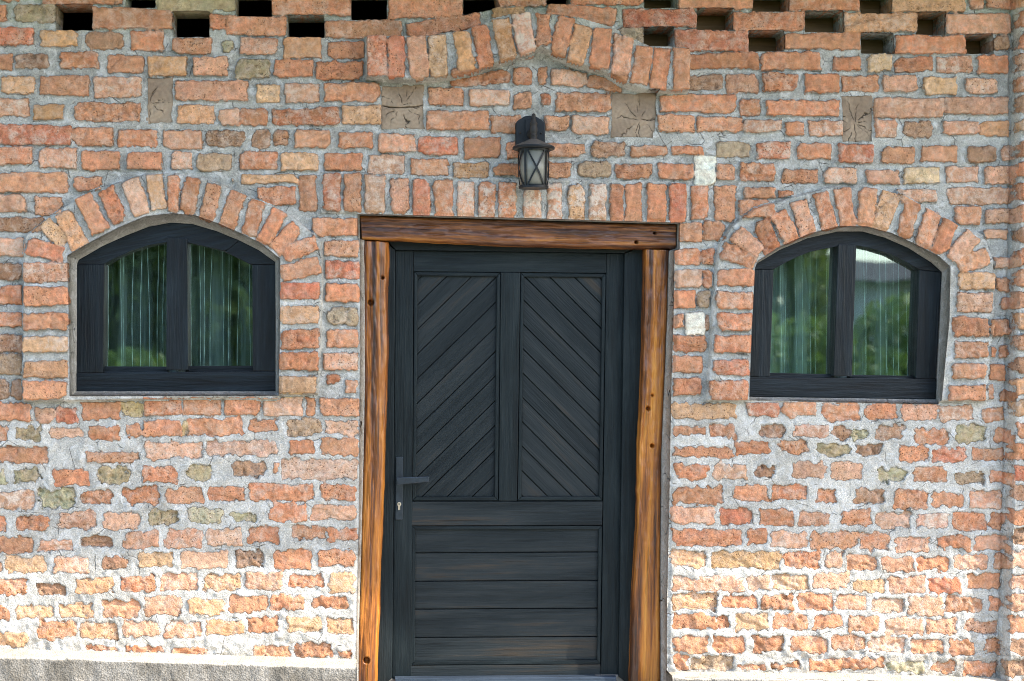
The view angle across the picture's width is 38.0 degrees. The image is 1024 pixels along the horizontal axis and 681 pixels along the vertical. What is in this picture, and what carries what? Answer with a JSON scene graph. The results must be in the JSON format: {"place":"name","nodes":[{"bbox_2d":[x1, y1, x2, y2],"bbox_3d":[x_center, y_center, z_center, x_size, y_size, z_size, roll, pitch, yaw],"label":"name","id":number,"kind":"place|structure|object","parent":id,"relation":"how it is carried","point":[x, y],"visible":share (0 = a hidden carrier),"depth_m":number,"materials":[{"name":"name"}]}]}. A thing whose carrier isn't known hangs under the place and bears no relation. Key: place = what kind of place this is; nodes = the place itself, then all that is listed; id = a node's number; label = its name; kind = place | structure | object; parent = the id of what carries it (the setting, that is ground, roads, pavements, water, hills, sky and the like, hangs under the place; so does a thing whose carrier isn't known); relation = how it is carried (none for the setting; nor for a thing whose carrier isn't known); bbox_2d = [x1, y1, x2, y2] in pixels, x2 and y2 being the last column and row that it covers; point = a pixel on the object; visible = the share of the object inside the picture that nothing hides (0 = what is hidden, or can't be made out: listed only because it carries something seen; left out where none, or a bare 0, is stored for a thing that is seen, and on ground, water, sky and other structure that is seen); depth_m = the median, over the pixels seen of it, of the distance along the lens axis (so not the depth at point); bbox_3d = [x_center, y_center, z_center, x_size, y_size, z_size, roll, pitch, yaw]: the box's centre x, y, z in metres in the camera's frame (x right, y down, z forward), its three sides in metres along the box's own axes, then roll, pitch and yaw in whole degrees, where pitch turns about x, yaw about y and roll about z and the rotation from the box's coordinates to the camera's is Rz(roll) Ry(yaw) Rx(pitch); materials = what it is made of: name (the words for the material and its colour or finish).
{"place":"outdoors","nodes":[
{"label":"outdoors","id":0,"kind":"place"},
{"label":"paving","id":1,"kind":"structure","parent":0,"visible":0},
{"bbox_2d":[0,649,356,680],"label":"concrete plinth","id":2,"kind":"structure","parent":1,"relation":"on","point":[36,665],"depth_m":5.75,"materials":[{"name":"grey concrete"}]},
{"bbox_2d":[0,0,1023,680],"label":"brick house","id":3,"kind":"structure","parent":1,"relation":"on","point":[732,140],"depth_m":6.06,"materials":[{"name":"brick"}]},
{"bbox_2d":[77,223,275,390],"bbox_3d":[-1.345,-0.134,5.990,0.784,0.676,0.079,0,-1,-5],"label":"arched window","id":4,"kind":"structure","parent":3,"relation":"attached to","point":[95,372],"depth_m":5.95,"materials":[{"name":"black paint"}]},
{"bbox_2d":[107,244,250,371],"bbox_3d":[-1.368,-0.132,6.084,0.678,0.596,0.114,0,-1,-5],"label":"curtain","id":5,"kind":"object","parent":3,"relation":"hanging from","point":[162,312],"visible":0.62,"depth_m":6.04,"materials":[{"name":"fabric"}]},
{"bbox_2d":[512,113,554,189],"bbox_3d":[0.086,-0.759,5.948,0.170,0.304,0.181,0,-1,-5],"label":"wall lantern","id":6,"kind":"object","parent":3,"relation":"attached to","point":[532,147],"depth_m":5.91,"materials":[{"name":"metal"}]},
{"bbox_2d":[770,249,907,375],"bbox_3d":[1.422,-0.125,6.352,0.726,0.646,0.139,0,-1,-5],"label":"curtain","id":7,"kind":"object","parent":3,"relation":"hanging from","point":[800,343],"visible":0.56,"depth_m":6.37,"materials":[{"name":"fabric"}]},
{"bbox_2d":[749,231,941,398],"bbox_3d":[1.389,-0.105,6.240,0.828,0.702,0.079,0,-1,-5],"label":"arched window","id":8,"kind":"structure","parent":3,"relation":"attached to","point":[919,382],"depth_m":6.21,"materials":[{"name":"black paint"}]},
{"bbox_2d":[666,670,1005,680],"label":"concrete plinth","id":9,"kind":"structure","parent":1,"relation":"on","point":[723,676],"depth_m":6.05,"materials":[{"name":"grey concrete"}]},
{"bbox_3d":[0.000,1.711,6.074,1.247,0.516,0.460,0,-1,-5],"label":"door step","id":10,"kind":"object","parent":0,"visible":0},
{"bbox_2d":[358,216,675,680],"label":"door frame","id":11,"kind":"object","parent":10,"relation":"on","point":[655,243],"visible":0.97,"depth_m":6.10,"materials":[{"name":"brown wood"}]},
{"bbox_2d":[378,241,641,680],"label":"door casing","id":12,"kind":"object","parent":11,"relation":"attached to","point":[632,303],"depth_m":6.18,"materials":[{"name":"black wood"}]},
{"bbox_2d":[392,250,623,677],"bbox_3d":[-0.011,0.512,6.162,0.963,1.768,0.112,0,-1,-5],"label":"wooden door","id":13,"kind":"structure","parent":12,"relation":"attached to","point":[507,427],"depth_m":6.18,"materials":[{"name":"black wood"}]}
]}

